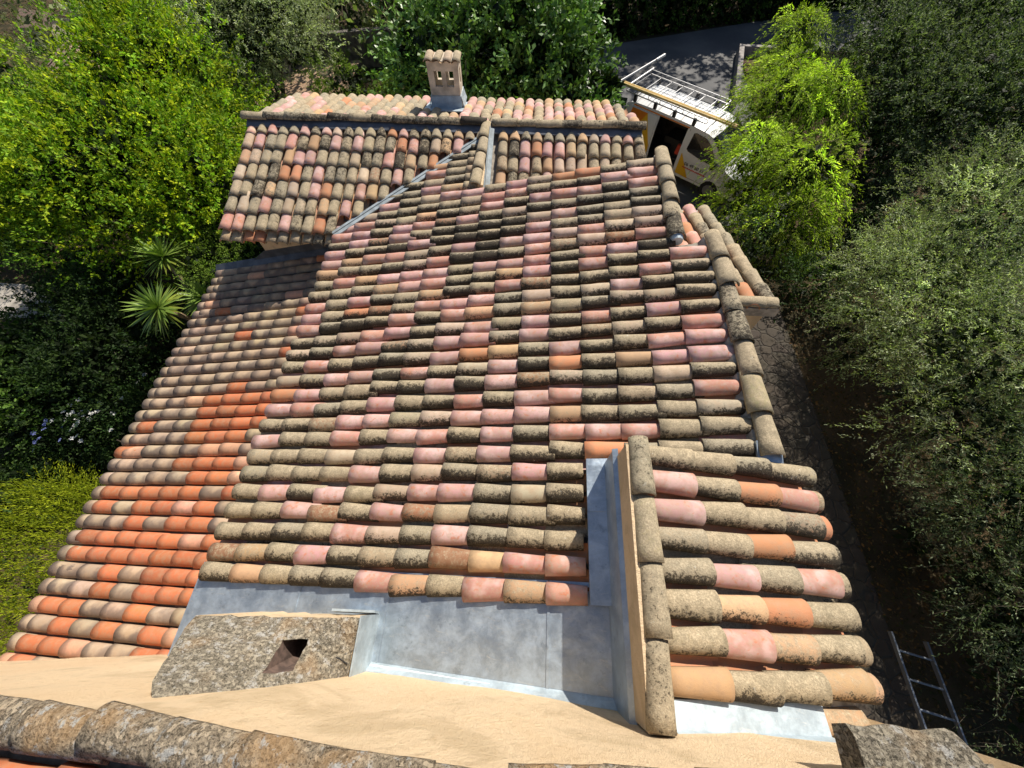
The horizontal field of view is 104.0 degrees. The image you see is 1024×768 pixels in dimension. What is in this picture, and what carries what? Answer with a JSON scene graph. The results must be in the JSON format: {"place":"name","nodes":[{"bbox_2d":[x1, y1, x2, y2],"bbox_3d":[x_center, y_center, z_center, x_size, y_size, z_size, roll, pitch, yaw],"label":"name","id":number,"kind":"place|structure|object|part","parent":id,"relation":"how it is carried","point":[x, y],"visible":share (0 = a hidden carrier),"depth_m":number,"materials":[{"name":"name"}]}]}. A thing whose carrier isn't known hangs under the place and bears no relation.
{"place":"outdoors","nodes":[
{"label":"outdoors","id":0,"kind":"place"},
{"bbox_2d":[0,283,60,318],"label":"garden path","id":1,"kind":"structure","parent":0,"point":[7,302],"depth_m":12.33,"materials":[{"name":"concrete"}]},
{"bbox_2d":[244,60,359,108],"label":"gravel terrace","id":2,"kind":"structure","parent":0,"point":[291,89],"depth_m":17.72,"materials":[{"name":"beige gravel"}]},
{"bbox_2d":[0,0,1023,766],"bbox_3d":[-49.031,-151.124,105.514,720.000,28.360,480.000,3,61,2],"label":"ground","id":3,"kind":"structure","parent":0,"point":[912,624],"depth_m":6.79,"materials":[{"name":"green plant"}]},
{"bbox_2d":[0,35,63,146],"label":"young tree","id":4,"kind":"object","parent":3,"relation":"on","point":[4,61],"visible":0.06,"depth_m":11.87,"materials":[{"name":"green plant"}]},
{"bbox_2d":[15,8,70,48],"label":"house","id":5,"kind":"structure","parent":3,"relation":"on","point":[21,13],"depth_m":69.62,"materials":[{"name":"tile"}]},
{"bbox_2d":[0,440,120,655],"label":"thuja hedge","id":6,"kind":"object","parent":3,"relation":"on","point":[67,495],"visible":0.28,"depth_m":6.24,"materials":[{"name":"green plant"}]},
{"bbox_2d":[0,434,120,620],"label":"leafy bush","id":7,"kind":"object","parent":3,"relation":"on","point":[39,465],"visible":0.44,"depth_m":8.92,"materials":[{"name":"green plant"}]},
{"bbox_2d":[0,306,121,475],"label":"leafy bush","id":8,"kind":"object","parent":3,"relation":"on","point":[18,402],"visible":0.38,"depth_m":9.45,"materials":[{"name":"green plant"}]},
{"bbox_2d":[21,408,107,469],"bbox_3d":[-10.484,1.358,9.551,1.826,1.566,1.387,3,61,2],"label":"blue flower bush","id":9,"kind":"object","parent":3,"relation":"on","point":[50,441],"visible":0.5,"depth_m":9.19,"materials":[{"name":"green plant"}]},
{"bbox_2d":[0,204,154,308],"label":"dark bush","id":10,"kind":"object","parent":3,"relation":"on","point":[65,254],"visible":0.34,"depth_m":12.32,"materials":[{"name":"green plant"}]},
{"bbox_2d":[48,34,107,94],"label":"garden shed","id":11,"kind":"structure","parent":3,"relation":"on","point":[51,62],"depth_m":23.50,"materials":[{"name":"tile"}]},
{"bbox_2d":[48,373,146,471],"bbox_3d":[-9.379,1.220,9.363,3.029,1.736,2.569,3,61,2],"label":"white flower bush","id":12,"kind":"object","parent":3,"relation":"on","point":[108,448],"visible":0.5,"depth_m":9.02,"materials":[{"name":"green plant"}]},
{"bbox_2d":[0,257,197,463],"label":"dark shrub","id":13,"kind":"object","parent":3,"relation":"on","point":[81,356],"visible":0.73,"depth_m":8.97,"materials":[{"name":"green plant"}]},
{"bbox_2d":[19,0,229,50],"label":"olive tree","id":14,"kind":"object","parent":3,"relation":"on","point":[65,11],"visible":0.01,"depth_m":14.38,"materials":[{"name":"green plant"}]},
{"bbox_2d":[0,0,291,310],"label":"broadleaf tree","id":15,"kind":"object","parent":3,"relation":"on","point":[132,141],"visible":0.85,"depth_m":9.10,"materials":[{"name":"green plant"}]},
{"bbox_2d":[118,233,211,339],"bbox_3d":[-7.401,-1.518,9.587,2.422,3.760,2.068,35,67,18],"label":"yucca","id":16,"kind":"object","parent":3,"relation":"on","point":[159,308],"visible":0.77,"depth_m":8.41,"materials":[{"name":"green plant"}]},
{"bbox_2d":[0,0,405,111],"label":"woodland","id":17,"kind":"object","parent":3,"relation":"on","point":[26,19],"visible":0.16,"depth_m":19.70,"materials":[{"name":"green plant"}]},
{"bbox_2d":[172,202,264,293],"bbox_3d":[-6.097,-2.566,10.154,2.283,3.380,2.816,3,61,2],"label":"shrub","id":18,"kind":"object","parent":3,"relation":"on","point":[213,252],"visible":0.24,"depth_m":8.68,"materials":[{"name":"green plant"}]},
{"bbox_2d":[174,28,285,139],"bbox_3d":[-8.376,-8.373,12.849,3.794,4.781,2.662,24,64,13],"label":"upright shrub","id":19,"kind":"object","parent":3,"relation":"on","point":[243,93],"visible":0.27,"depth_m":11.71,"materials":[{"name":"green plant"}]},
{"bbox_2d":[123,0,362,127],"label":"olive tree","id":20,"kind":"object","parent":3,"relation":"on","point":[246,16],"visible":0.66,"depth_m":12.61,"materials":[{"name":"green plant"}]},
{"bbox_2d":[203,27,403,103],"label":"retaining wall","id":21,"kind":"structure","parent":3,"relation":"on","point":[368,62],"depth_m":18.35,"materials":[{"name":"grey stone"}]},
{"bbox_2d":[287,48,396,96],"bbox_3d":[-6.116,-10.469,15.007,3.639,3.152,2.946,31,66,16],"label":"shrub","id":22,"kind":"object","parent":3,"relation":"on","point":[343,69],"visible":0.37,"depth_m":14.46,"materials":[{"name":"green plant"}]},
{"bbox_2d":[320,0,392,24],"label":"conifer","id":23,"kind":"object","parent":3,"relation":"on","point":[344,9],"visible":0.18,"depth_m":20.66,"materials":[{"name":"green plant"}]},
{"bbox_2d":[345,0,413,68],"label":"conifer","id":24,"kind":"object","parent":3,"relation":"on","point":[398,9],"visible":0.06,"depth_m":18.13,"materials":[{"name":"green plant"}]},
{"bbox_2d":[384,62,412,93],"bbox_3d":[-4.078,-11.054,15.492,1.662,2.766,1.956,32,66,16],"label":"shrub","id":25,"kind":"object","parent":3,"relation":"on","point":[393,71],"visible":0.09,"depth_m":14.80,"materials":[{"name":"green plant"}]},
{"bbox_2d":[382,0,434,58],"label":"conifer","id":26,"kind":"object","parent":3,"relation":"on","point":[396,14],"visible":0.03,"depth_m":16.09,"materials":[{"name":"green plant"}]},
{"bbox_2d":[358,0,627,108],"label":"fig tree","id":27,"kind":"object","parent":3,"relation":"on","point":[534,50],"visible":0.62,"depth_m":11.77,"materials":[{"name":"green plant"}]},
{"bbox_2d":[0,49,1023,767],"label":"house","id":28,"kind":"structure","parent":3,"relation":"on","point":[458,387],"depth_m":4.13,"materials":[{"name":"tile"}]},
{"bbox_2d":[370,664,489,683],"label":"plastic trim","id":29,"kind":"structure","parent":28,"relation":"on","point":[417,672],"depth_m":3.40,"materials":[{"name":"white plastic"}]},
{"bbox_2d":[177,0,1023,196],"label":"thicket","id":30,"kind":"object","parent":3,"relation":"on","point":[349,13],"visible":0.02,"depth_m":15.58,"materials":[{"name":"green plant"}]},
{"bbox_2d":[586,64,627,108],"bbox_3d":[2.941,-9.241,14.071,2.171,3.315,2.271,3,61,2],"label":"fig sapling","id":31,"kind":"object","parent":3,"relation":"on","point":[609,77],"visible":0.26,"depth_m":13.08,"materials":[{"name":"green plant"}]},
{"bbox_2d":[584,0,874,41],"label":"clipped hedge","id":32,"kind":"object","parent":3,"relation":"on","point":[764,10],"visible":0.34,"depth_m":20.61,"materials":[{"name":"green plant"}]},
{"bbox_2d":[730,44,776,106],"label":"garden wall","id":33,"kind":"structure","parent":3,"relation":"on","point":[743,50],"depth_m":18.83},
{"bbox_2d":[681,0,879,282],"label":"pepper tree","id":34,"kind":"object","parent":3,"relation":"on","point":[780,95],"visible":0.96,"depth_m":9.25,"materials":[{"name":"green plant"}]},
{"bbox_2d":[743,56,887,214],"bbox_3d":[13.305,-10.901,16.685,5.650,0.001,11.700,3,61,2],"label":"tree","id":35,"kind":"object","parent":3,"relation":"on","point":[748,61],"depth_m":17.64,"materials":[{"name":"green plant"}]},
{"bbox_2d":[696,182,1023,336],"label":"dark evergreen","id":36,"kind":"object","parent":3,"relation":"on","point":[856,217],"visible":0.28,"depth_m":8.32,"materials":[{"name":"green plant"}]},
{"bbox_2d":[759,268,1023,761],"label":"leaf litter","id":37,"kind":"object","parent":3,"relation":"on","point":[973,706],"visible":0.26,"depth_m":6.18,"materials":[{"name":"plant"}]},
{"bbox_2d":[772,0,1023,254],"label":"olive tree","id":38,"kind":"object","parent":3,"relation":"on","point":[997,76],"visible":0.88,"depth_m":9.14,"materials":[{"name":"green plant"}]},
{"bbox_2d":[801,120,1023,538],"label":"olive tree","id":39,"kind":"object","parent":3,"relation":"on","point":[963,332],"visible":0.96,"depth_m":5.86,"materials":[{"name":"green plant"}]},
{"bbox_2d":[888,631,967,744],"bbox_3d":[5.096,4.424,4.581,0.429,0.108,2.707,1,61,1],"label":"ladder","id":40,"kind":"object","parent":3,"relation":"on","point":[942,688],"visible":0.75,"depth_m":4.93,"materials":[{"name":"silver metal"}]},
{"bbox_2d":[879,400,1023,715],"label":"shaded olive","id":41,"kind":"object","parent":3,"relation":"on","point":[996,557],"visible":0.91,"depth_m":4.80,"materials":[{"name":"green plant"}]},
{"bbox_2d":[892,474,1023,765],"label":"olive sapling","id":42,"kind":"object","parent":3,"relation":"on","point":[1019,680],"visible":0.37,"depth_m":5.13,"materials":[{"name":"green plant"}]},
{"bbox_2d":[558,4,1002,225],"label":"road","id":43,"kind":"structure","parent":0,"point":[704,59],"depth_m":19.47,"materials":[{"name":"grey asphalt"}]},
{"bbox_2d":[626,67,752,200],"bbox_3d":[6.389,-8.786,14.268,5.100,2.320,2.280,39,68,19],"label":"van","id":44,"kind":"object","parent":43,"relation":"on","point":[679,133],"visible":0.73,"depth_m":13.85,"materials":[{"name":"white paint"}]},
{"bbox_3d":[4.585,-9.117,14.497,1.100,1.420,0.163,39,68,19],"label":"sliding door","id":45,"kind":"part","parent":44,"relation":"part of","materials":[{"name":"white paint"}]},
{"bbox_2d":[624,82,736,128],"bbox_3d":[5.372,-9.305,13.248,4.402,0.084,0.084,37,68,19],"label":"wooden pole","id":46,"kind":"object","parent":44,"relation":"on","point":[675,103],"visible":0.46,"depth_m":13.17,"materials":[{"name":"brown wood"}]},
{"bbox_2d":[621,53,665,80],"bbox_3d":[4.553,-11.140,14.172,0.103,0.087,3.004,41,69,20],"label":"metal pole","id":47,"kind":"object","parent":46,"relation":"on","point":[648,64],"visible":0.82,"depth_m":14.25,"materials":[{"name":"silver metal"}]},
{"bbox_2d":[624,80,738,125],"bbox_3d":[5.440,-9.370,13.284,4.402,0.084,0.084,37,68,19],"label":"wooden pole","id":48,"kind":"object","parent":44,"relation":"on","point":[678,102],"visible":0.46,"depth_m":13.22,"materials":[{"name":"brown wood"}]},
{"bbox_3d":[6.428,-7.667,13.688,1.411,1.460,0.133,39,68,19],"label":"front door","id":49,"kind":"part","parent":44,"relation":"part of","materials":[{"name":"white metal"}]},
{"bbox_2d":[751,311,921,729],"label":"path","id":50,"kind":"structure","parent":0,"point":[798,427],"depth_m":6.39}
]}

